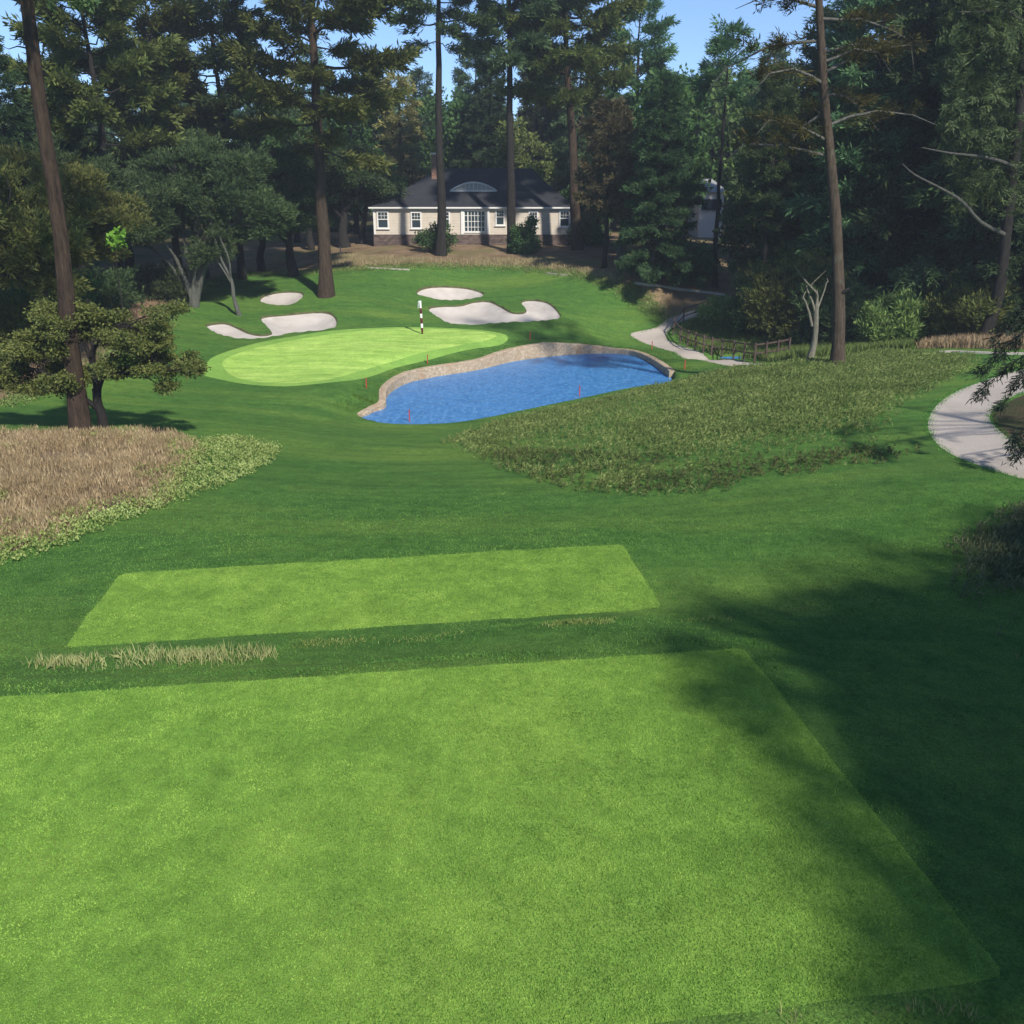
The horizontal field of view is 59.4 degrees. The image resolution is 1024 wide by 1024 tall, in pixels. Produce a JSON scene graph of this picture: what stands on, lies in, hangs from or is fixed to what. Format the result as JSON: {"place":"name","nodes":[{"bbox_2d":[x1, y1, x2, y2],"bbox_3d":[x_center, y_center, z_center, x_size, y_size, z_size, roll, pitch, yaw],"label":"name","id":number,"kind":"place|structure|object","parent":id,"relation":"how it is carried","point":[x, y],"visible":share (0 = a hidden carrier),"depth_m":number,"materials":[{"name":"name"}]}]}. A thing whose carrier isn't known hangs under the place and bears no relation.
{"place":"outdoors","nodes":[
{"label":"outdoors","id":0,"kind":"place"},
{"bbox_2d":[0,294,173,398],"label":"tall grass","id":1,"kind":"structure","parent":0,"point":[130,309],"depth_m":56.10,"materials":[{"name":"plant"}]},
{"bbox_2d":[19,639,280,670],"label":"tall grass","id":2,"kind":"structure","parent":0,"point":[182,653],"depth_m":12.98,"materials":[{"name":"beige plant"}]},
{"bbox_2d":[0,0,884,141],"label":"sky","id":3,"kind":"structure","parent":0,"point":[691,35],"materials":[{"name":"blue"}]},
{"bbox_2d":[0,211,931,338],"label":"forest floor","id":4,"kind":"structure","parent":0,"point":[143,256],"depth_m":84.23,"materials":[{"name":"brown soil"}]},
{"bbox_2d":[289,42,359,231],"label":"fir tree","id":5,"kind":"object","parent":4,"relation":"on","point":[335,219],"visible":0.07,"depth_m":98.18,"materials":[{"name":"green plant"}]},
{"bbox_2d":[404,65,435,159],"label":"fir tree","id":6,"kind":"object","parent":4,"relation":"on","point":[418,72],"visible":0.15,"depth_m":110.74,"materials":[{"name":"green plant"}]},
{"bbox_2d":[412,86,485,175],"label":"broadleaf tree","id":7,"kind":"object","parent":4,"relation":"on","point":[453,141],"visible":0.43,"depth_m":98.31,"materials":[{"name":"green plant"}]},
{"bbox_2d":[450,53,506,157],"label":"pine tree","id":8,"kind":"object","parent":4,"relation":"on","point":[462,76],"visible":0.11,"depth_m":107.61,"materials":[{"name":"green plant"}]},
{"bbox_2d":[447,56,522,167],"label":"fir tree","id":9,"kind":"object","parent":4,"relation":"on","point":[489,98],"visible":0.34,"depth_m":94.87,"materials":[{"name":"green plant"}]},
{"bbox_2d":[515,39,566,189],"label":"fir tree","id":10,"kind":"object","parent":4,"relation":"on","point":[524,109],"visible":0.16,"depth_m":98.20,"materials":[{"name":"green plant"}]},
{"bbox_2d":[687,179,723,237],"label":"house","id":11,"kind":"structure","parent":4,"relation":"on","point":[704,217],"depth_m":94.19,"materials":[{"name":"grey"}]},
{"bbox_2d":[677,65,772,226],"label":"broadleaf tree","id":12,"kind":"object","parent":4,"relation":"on","point":[732,116],"visible":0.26,"depth_m":101.61,"materials":[{"name":"green plant"}]},
{"bbox_2d":[721,59,831,265],"bbox_3d":[16.916,-20.566,57.953,6.727,15.833,6.152,5,20,15],"label":"pine tree","id":13,"kind":"object","parent":4,"relation":"on","point":[749,161],"visible":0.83,"depth_m":56.78,"materials":[{"name":"green plant"}]},
{"bbox_2d":[756,16,877,278],"bbox_3d":[21.159,-22.597,59.598,9.164,18.700,9.855,10,22,27],"label":"fir tree","id":14,"kind":"object","parent":4,"relation":"on","point":[789,235],"visible":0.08,"depth_m":58.98,"materials":[{"name":"green plant"}]},
{"bbox_2d":[772,0,943,300],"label":"fir tree","id":15,"kind":"object","parent":4,"relation":"on","point":[846,157],"visible":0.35,"depth_m":54.33,"materials":[{"name":"green plant"}]},
{"bbox_2d":[809,0,961,302],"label":"fir tree","id":16,"kind":"object","parent":4,"relation":"on","point":[902,257],"visible":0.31,"depth_m":52.66,"materials":[{"name":"green plant"}]},
{"bbox_2d":[892,267,961,337],"bbox_3d":[24.275,-11.975,51.942,5.746,4.559,5.220,0,19,0],"label":"shrub","id":17,"kind":"object","parent":4,"relation":"on","point":[925,289],"visible":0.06,"depth_m":50.89,"materials":[{"name":"green plant"}]},
{"bbox_2d":[855,0,1014,293],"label":"fir tree","id":18,"kind":"object","parent":4,"relation":"on","point":[915,221],"visible":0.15,"depth_m":51.63,"materials":[{"name":"green plant"}]},
{"bbox_2d":[877,3,1023,336],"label":"fir tree","id":19,"kind":"object","parent":4,"relation":"on","point":[923,271],"visible":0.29,"depth_m":49.90,"materials":[{"name":"green plant"}]},
{"bbox_2d":[919,266,1023,336],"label":"shrub","id":20,"kind":"object","parent":4,"relation":"on","point":[952,306],"visible":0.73,"depth_m":47.30,"materials":[{"name":"green plant"}]},
{"bbox_2d":[949,87,1023,333],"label":"fir tree","id":21,"kind":"object","parent":4,"relation":"on","point":[986,271],"visible":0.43,"depth_m":46.65,"materials":[{"name":"green plant"}]},
{"bbox_2d":[331,251,625,282],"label":"tall grass","id":22,"kind":"structure","parent":0,"point":[353,259],"depth_m":72.09,"materials":[{"name":"beige plant"}]},
{"bbox_2d":[0,210,1023,1023],"bbox_3d":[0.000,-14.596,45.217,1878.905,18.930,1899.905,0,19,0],"label":"ground","id":23,"kind":"structure","parent":0,"point":[318,436],"depth_m":18.53,"materials":[{"name":"green plant"}]},
{"bbox_2d":[0,423,205,551],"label":"dry ground","id":24,"kind":"structure","parent":23,"relation":"on","point":[91,446],"depth_m":24.85,"materials":[{"name":"beige plant"}]},
{"bbox_2d":[4,0,102,432],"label":"pine tree","id":25,"kind":"object","parent":24,"relation":"on","point":[78,413],"visible":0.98,"depth_m":28.35,"materials":[{"name":"brown plant"}]},
{"bbox_2d":[0,296,211,429],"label":"oak tree","id":26,"kind":"object","parent":24,"relation":"on","point":[111,329],"visible":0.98,"depth_m":29.63,"materials":[{"name":"green plant"}]},
{"bbox_2d":[0,425,281,564],"bbox_3d":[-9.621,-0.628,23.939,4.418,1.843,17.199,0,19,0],"label":"leafy ground cover","id":27,"kind":"object","parent":23,"relation":"on","point":[248,449],"visible":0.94,"depth_m":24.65,"materials":[{"name":"green plant"}]},
{"bbox_2d":[116,125,300,307],"bbox_3d":[-21.309,-19.453,59.900,15.158,11.843,8.081,0,19,0],"label":"oak tree","id":28,"kind":"object","parent":23,"relation":"on","point":[237,186],"visible":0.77,"depth_m":57.66,"materials":[{"name":"green plant"}]},
{"bbox_2d":[180,195,247,315],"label":"oak tree","id":29,"kind":"object","parent":23,"relation":"on","point":[213,250],"visible":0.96,"depth_m":58.79,"materials":[{"name":"green plant"}]},
{"bbox_2d":[151,0,278,279],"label":"pine tree","id":30,"kind":"object","parent":23,"relation":"on","point":[226,25],"visible":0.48,"depth_m":63.13,"materials":[{"name":"green plant"}]},
{"bbox_2d":[206,311,336,338],"bbox_3d":[-15.155,-11.997,57.778,8.171,1.079,5.582,-12,23,-32],"label":"sand bunker","id":31,"kind":"object","parent":23,"relation":"on","point":[277,325],"visible":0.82,"depth_m":59.08},
{"bbox_2d":[213,144,332,276],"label":"oak tree","id":32,"kind":"object","parent":23,"relation":"on","point":[299,185],"visible":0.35,"depth_m":66.98,"materials":[{"name":"green plant"}]},
{"bbox_2d":[259,291,303,304],"bbox_3d":[-16.451,-15.162,63.972,3.158,0.829,3.658,0,19,0],"label":"sand bunker","id":33,"kind":"object","parent":23,"relation":"on","point":[283,298],"visible":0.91,"depth_m":64.81},
{"bbox_2d":[217,0,425,297],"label":"pine tree","id":34,"kind":"object","parent":23,"relation":"on","point":[355,17],"visible":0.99,"depth_m":57.47,"materials":[{"name":"green plant"}]},
{"bbox_2d":[0,260,677,407],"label":"weeds","id":35,"kind":"object","parent":23,"relation":"on","point":[206,283],"visible":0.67,"depth_m":67.32,"materials":[{"name":"plant"}]},
{"bbox_2d":[202,327,507,385],"bbox_3d":[-9.521,-9.322,51.848,10.971,0.911,18.458,13,23,32],"label":"green collar","id":36,"kind":"object","parent":23,"relation":"on","point":[217,371],"visible":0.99,"depth_m":50.62,"materials":[{"name":"green plant"}]},
{"bbox_2d":[222,329,495,382],"bbox_3d":[-9.366,-9.392,51.843,9.270,0.650,17.270,12,23,31],"label":"putting green","id":37,"kind":"object","parent":36,"relation":"on","point":[321,357],"visible":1,"depth_m":50.77,"materials":[{"name":"green plant"}]},
{"bbox_2d":[64,544,661,647],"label":"tee ground","id":38,"kind":"structure","parent":23,"relation":"on","point":[429,617],"depth_m":15.64,"materials":[{"name":"green plant"}]},
{"bbox_2d":[0,232,757,403],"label":"pine straw","id":39,"kind":"object","parent":23,"relation":"on","point":[589,256],"visible":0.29,"depth_m":74.86,"materials":[{"name":"brown plant"}]},
{"bbox_2d":[0,289,58,357],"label":"shrub","id":40,"kind":"object","parent":39,"relation":"on","point":[12,316],"visible":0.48,"depth_m":41.10,"materials":[{"name":"green plant"}]},
{"bbox_2d":[0,35,93,294],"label":"fir tree","id":41,"kind":"object","parent":39,"relation":"on","point":[13,114],"visible":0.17,"depth_m":53.13,"materials":[{"name":"green plant"}]},
{"bbox_2d":[0,153,94,301],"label":"oak tree","id":42,"kind":"object","parent":39,"relation":"on","point":[24,233],"visible":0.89,"depth_m":37.91,"materials":[{"name":"green plant"}]},
{"bbox_2d":[0,269,101,325],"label":"shrub","id":43,"kind":"object","parent":39,"relation":"on","point":[91,297],"visible":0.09,"depth_m":48.87,"materials":[{"name":"green plant"}]},
{"bbox_2d":[0,141,156,299],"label":"oak tree","id":44,"kind":"object","parent":39,"relation":"on","point":[102,208],"visible":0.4,"depth_m":44.26,"materials":[{"name":"green plant"}]},
{"bbox_2d":[5,131,182,275],"bbox_3d":[-26.166,-17.964,55.695,12.562,10.653,9.752,0,19,0],"label":"oak tree","id":45,"kind":"object","parent":39,"relation":"on","point":[122,181],"visible":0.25,"depth_m":54.42,"materials":[{"name":"green plant"}]},
{"bbox_2d":[0,0,190,281],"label":"pine tree","id":46,"kind":"object","parent":39,"relation":"on","point":[83,103],"visible":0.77,"depth_m":55.19,"materials":[{"name":"green plant"}]},
{"bbox_2d":[73,263,150,313],"bbox_3d":[-26.070,-13.553,55.559,6.175,3.725,5.675,0,19,0],"label":"shrub","id":47,"kind":"object","parent":39,"relation":"on","point":[107,290],"visible":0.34,"depth_m":55.28,"materials":[{"name":"green plant"}]},
{"bbox_2d":[77,128,192,274],"bbox_3d":[-26.699,-20.318,61.111,12.446,10.903,10.470,0,19,0],"label":"oak tree","id":48,"kind":"object","parent":39,"relation":"on","point":[129,261],"visible":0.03,"depth_m":59.31,"materials":[{"name":"green plant"}]},
{"bbox_2d":[76,0,244,266],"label":"pine tree","id":49,"kind":"object","parent":39,"relation":"on","point":[156,23],"visible":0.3,"depth_m":61.67,"materials":[{"name":"green plant"}]},
{"bbox_2d":[125,260,197,302],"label":"shrub","id":50,"kind":"object","parent":39,"relation":"on","point":[155,282],"visible":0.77,"depth_m":60.17,"materials":[{"name":"green plant"}]},
{"bbox_2d":[245,102,338,242],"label":"broadleaf tree","id":51,"kind":"object","parent":39,"relation":"on","point":[287,113],"visible":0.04,"depth_m":83.19,"materials":[{"name":"green plant"}]},
{"bbox_2d":[262,117,357,250],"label":"oak tree","id":52,"kind":"object","parent":39,"relation":"on","point":[309,235],"visible":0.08,"depth_m":79.30,"materials":[{"name":"green plant"}]},
{"bbox_2d":[292,140,410,247],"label":"oak tree","id":53,"kind":"object","parent":39,"relation":"on","point":[337,170],"visible":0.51,"depth_m":79.22,"materials":[{"name":"green plant"}]},
{"bbox_2d":[312,94,396,233],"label":"broadleaf tree","id":54,"kind":"object","parent":39,"relation":"on","point":[363,137],"visible":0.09,"depth_m":92.40,"materials":[{"name":"green plant"}]},
{"bbox_2d":[328,146,408,243],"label":"oak tree","id":55,"kind":"object","parent":39,"relation":"on","point":[400,180],"visible":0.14,"depth_m":81.66,"materials":[{"name":"green plant"}]},
{"bbox_2d":[371,70,431,234],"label":"fir tree","id":56,"kind":"object","parent":39,"relation":"on","point":[411,149],"visible":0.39,"depth_m":89.62,"materials":[{"name":"green plant"}]},
{"bbox_2d":[411,220,459,253],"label":"shrub","id":57,"kind":"object","parent":39,"relation":"on","point":[426,238],"visible":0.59,"depth_m":75.04,"materials":[{"name":"green plant"}]},
{"bbox_2d":[383,0,499,255],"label":"pine tree","id":58,"kind":"object","parent":39,"relation":"on","point":[416,10],"visible":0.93,"depth_m":69.16,"materials":[{"name":"green plant"}]},
{"bbox_2d":[368,153,571,245],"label":"house","id":59,"kind":"structure","parent":39,"relation":"on","point":[476,206],"depth_m":80.23,"materials":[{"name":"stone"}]},
{"bbox_2d":[463,210,485,232],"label":"window","id":60,"kind":"structure","parent":59,"relation":"in","point":[474,220],"depth_m":79.90,"materials":[{"name":"white glass"}]},
{"bbox_2d":[456,0,579,252],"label":"pine tree","id":61,"kind":"object","parent":39,"relation":"on","point":[502,59],"visible":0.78,"depth_m":69.90,"materials":[{"name":"green plant"}]},
{"bbox_2d":[505,214,543,254],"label":"shrub","id":62,"kind":"object","parent":39,"relation":"on","point":[525,240],"visible":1,"depth_m":75.04,"materials":[{"name":"green plant"}]},
{"bbox_2d":[482,114,567,191],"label":"broadleaf tree","id":63,"kind":"object","parent":39,"relation":"on","point":[545,169],"visible":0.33,"depth_m":88.41,"materials":[{"name":"green plant"}]},
{"bbox_2d":[475,0,649,250],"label":"pine tree","id":64,"kind":"object","parent":39,"relation":"on","point":[596,56],"visible":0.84,"depth_m":70.56,"materials":[{"name":"green plant"}]},
{"bbox_2d":[542,40,614,233],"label":"fir tree","id":65,"kind":"object","parent":39,"relation":"on","point":[560,144],"visible":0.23,"depth_m":93.59,"materials":[{"name":"green plant"}]},
{"bbox_2d":[566,220,612,245],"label":"shrub","id":66,"kind":"object","parent":39,"relation":"on","point":[592,234],"visible":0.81,"depth_m":79.82,"materials":[{"name":"green plant"}]},
{"bbox_2d":[571,94,647,268],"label":"pine tree","id":67,"kind":"object","parent":39,"relation":"on","point":[611,123],"visible":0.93,"depth_m":65.60,"materials":[{"name":"green plant"}]},
{"bbox_2d":[584,138,675,258],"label":"oak tree","id":68,"kind":"object","parent":39,"relation":"on","point":[621,250],"visible":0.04,"depth_m":69.39,"materials":[{"name":"green plant"}]},
{"bbox_2d":[583,0,688,226],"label":"pine tree","id":69,"kind":"object","parent":39,"relation":"on","point":[659,56],"visible":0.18,"depth_m":77.23,"materials":[{"name":"green plant"}]},
{"bbox_2d":[612,69,709,289],"bbox_3d":[10.584,-23.143,63.218,7.107,14.502,7.642,2,19,5],"label":"fir tree","id":70,"kind":"object","parent":39,"relation":"on","point":[674,252],"visible":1,"depth_m":62.86,"materials":[{"name":"green plant"}]},
{"bbox_2d":[613,62,724,229],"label":"broadleaf tree","id":71,"kind":"object","parent":39,"relation":"on","point":[702,166],"visible":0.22,"depth_m":69.38,"materials":[{"name":"green plant"}]},
{"bbox_2d":[652,236,723,278],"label":"shrub","id":72,"kind":"object","parent":39,"relation":"on","point":[703,264],"visible":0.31,"depth_m":66.47,"materials":[{"name":"green plant"}]},
{"bbox_2d":[686,13,761,287],"bbox_3d":[14.503,-25.102,64.077,4.841,18.406,4.994,-17,25,-39],"label":"pine tree","id":73,"kind":"object","parent":39,"relation":"on","point":[701,86],"visible":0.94,"depth_m":61.82,"materials":[{"name":"green plant"}]},
{"bbox_2d":[718,38,790,246],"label":"fir tree","id":74,"kind":"object","parent":39,"relation":"on","point":[780,56],"visible":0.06,"depth_m":83.27,"materials":[{"name":"green plant"}]},
{"bbox_2d":[712,156,817,269],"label":"broadleaf tree","id":75,"kind":"object","parent":39,"relation":"on","point":[733,239],"visible":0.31,"depth_m":62.42,"materials":[{"name":"green plant"}]},
{"bbox_2d":[726,63,816,291],"bbox_3d":[18.991,-22.211,62.146,7.379,16.055,7.104,11,22,29],"label":"fir tree","id":76,"kind":"object","parent":39,"relation":"on","point":[732,267],"visible":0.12,"depth_m":61.45,"materials":[{"name":"green plant"}]},
{"bbox_2d":[778,3,842,169],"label":"fir tree","id":77,"kind":"object","parent":39,"relation":"on","point":[811,31],"visible":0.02,"depth_m":69.50,"materials":[{"name":"green plant"}]},
{"bbox_2d":[416,285,483,299],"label":"sand bunker","id":78,"kind":"object","parent":23,"relation":"on","point":[445,292],"visible":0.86,"depth_m":67.45},
{"bbox_2d":[428,299,560,324],"bbox_3d":[-1.280,-13.735,62.150,9.190,1.275,7.077,0,19,0],"label":"sand bunker","id":79,"kind":"object","parent":23,"relation":"on","point":[477,312],"visible":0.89,"depth_m":62.92},
{"bbox_2d":[0,647,1000,1023],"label":"tee ground","id":80,"kind":"structure","parent":23,"relation":"on","point":[710,903],"depth_m":8.54,"materials":[{"name":"green plant"}]},
{"bbox_2d":[332,338,694,412],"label":"grass","id":81,"kind":"structure","parent":23,"relation":"on","point":[370,401],"depth_m":50.22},
{"bbox_2d":[357,342,674,416],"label":"retaining wall","id":82,"kind":"structure","parent":23,"relation":"on","point":[508,355],"depth_m":52.71,"materials":[{"name":"stone"}]},
{"bbox_2d":[477,440,919,495],"bbox_3d":[4.309,-1.316,25.957,13.277,1.931,5.442,10,22,26],"label":"heather","id":83,"kind":"object","parent":23,"relation":"on","point":[814,464],"visible":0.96,"depth_m":25.20,"materials":[{"name":"green plant"}]},
{"bbox_2d":[440,347,981,495],"bbox_3d":[10.049,-3.920,34.906,25.174,2.857,19.937,-7,21,-20],"label":"heather","id":84,"kind":"object","parent":23,"relation":"on","point":[883,364],"visible":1,"depth_m":33.65,"materials":[{"name":"green plant"}]},
{"bbox_2d":[794,266,827,358],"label":"dead tree","id":85,"kind":"object","parent":84,"relation":"on","point":[814,323],"visible":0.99,"depth_m":42.27,"materials":[{"name":"grey wood"}]},
{"bbox_2d":[705,0,935,364],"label":"pine tree","id":86,"kind":"object","parent":84,"relation":"on","point":[839,291],"visible":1,"depth_m":37.35,"materials":[{"name":"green plant"}]},
{"bbox_2d":[695,294,734,326],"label":"shrub","id":87,"kind":"object","parent":23,"relation":"on","point":[709,312],"visible":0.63,"depth_m":59.69,"materials":[{"name":"green plant"}]},
{"bbox_2d":[672,296,790,361],"bbox_3d":[13.155,-11.338,56.479,3.980,3.228,12.981,-2,19,-6],"label":"rail fence","id":88,"kind":"object","parent":23,"relation":"on","point":[734,341],"visible":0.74,"depth_m":54.46,"materials":[{"name":"brown wood"}]},
{"bbox_2d":[717,268,827,336],"bbox_3d":[16.213,-12.910,56.851,6.459,4.948,6.432,0,19,0],"label":"shrub","id":89,"kind":"object","parent":23,"relation":"on","point":[740,319],"visible":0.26,"depth_m":56.17,"materials":[{"name":"green plant"}]},
{"bbox_2d":[677,313,915,361],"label":"tall grass","id":90,"kind":"structure","parent":23,"relation":"on","point":[714,330],"depth_m":54.72,"materials":[{"name":"green plant"}]},
{"bbox_2d":[735,240,880,346],"bbox_3d":[17.765,-13.267,55.343,8.206,6.831,7.292,0,19,0],"label":"shrub","id":91,"kind":"object","parent":23,"relation":"on","point":[762,295],"visible":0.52,"depth_m":54.10,"materials":[{"name":"green plant"}]},
{"bbox_2d":[784,260,885,345],"bbox_3d":[19.251,-11.945,53.008,6.510,5.526,6.834,0,19,0],"label":"shrub","id":92,"kind":"object","parent":23,"relation":"on","point":[853,301],"visible":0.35,"depth_m":52.04,"materials":[{"name":"green plant"}]},
{"bbox_2d":[848,286,930,343],"bbox_3d":[21.078,-10.448,50.125,4.562,4.247,4.363,7,21,20],"label":"shrub","id":93,"kind":"object","parent":23,"relation":"on","point":[894,315],"visible":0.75,"depth_m":49.17,"materials":[{"name":"green plant"}]},
{"bbox_2d":[902,0,1023,337],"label":"pine tree","id":94,"kind":"object","parent":23,"relation":"on","point":[962,63],"visible":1,"depth_m":42.61,"materials":[{"name":"green plant"}]},
{"bbox_2d":[915,329,1023,349],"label":"tall grass","id":95,"kind":"structure","parent":23,"relation":"on","point":[966,341],"depth_m":44.42,"materials":[{"name":"beige plant"}]},
{"bbox_2d":[922,368,1023,479],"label":"grass","id":96,"kind":"structure","parent":23,"relation":"on","point":[992,413],"depth_m":28.09,"materials":[{"name":"green plant"}]},
{"bbox_2d":[940,499,1023,635],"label":"heather","id":97,"kind":"object","parent":23,"relation":"on","point":[1005,569],"visible":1,"depth_m":17.07,"materials":[{"name":"green plant"}]},
{"bbox_2d":[991,395,1023,445],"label":"soil","id":98,"kind":"structure","parent":23,"relation":"on","point":[1009,420],"depth_m":28.33,"materials":[{"name":"brown soil"}]},
{"bbox_2d":[963,305,1023,468],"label":"spruce tree","id":99,"kind":"object","parent":98,"relation":"on","point":[1015,436],"visible":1,"depth_m":21.78,"materials":[{"name":"green plant"}]},
{"bbox_2d":[362,353,671,423],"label":"water","id":100,"kind":"structure","parent":0,"point":[509,387],"depth_m":47.31,"materials":[{"name":"blue liquid"}]},
{"bbox_2d":[290,601,814,648],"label":"tall grass","id":101,"kind":"structure","parent":0,"point":[560,622],"depth_m":14.02,"materials":[{"name":"plant"}]},
{"bbox_2d":[631,310,759,365],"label":"path","id":102,"kind":"structure","parent":0,"point":[656,337],"depth_m":59.52,"materials":[{"name":"grey concrete"}]},
{"bbox_2d":[928,372,1023,478],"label":"path","id":103,"kind":"structure","parent":0,"point":[960,428],"depth_m":27.08,"materials":[{"name":"grey concrete"}]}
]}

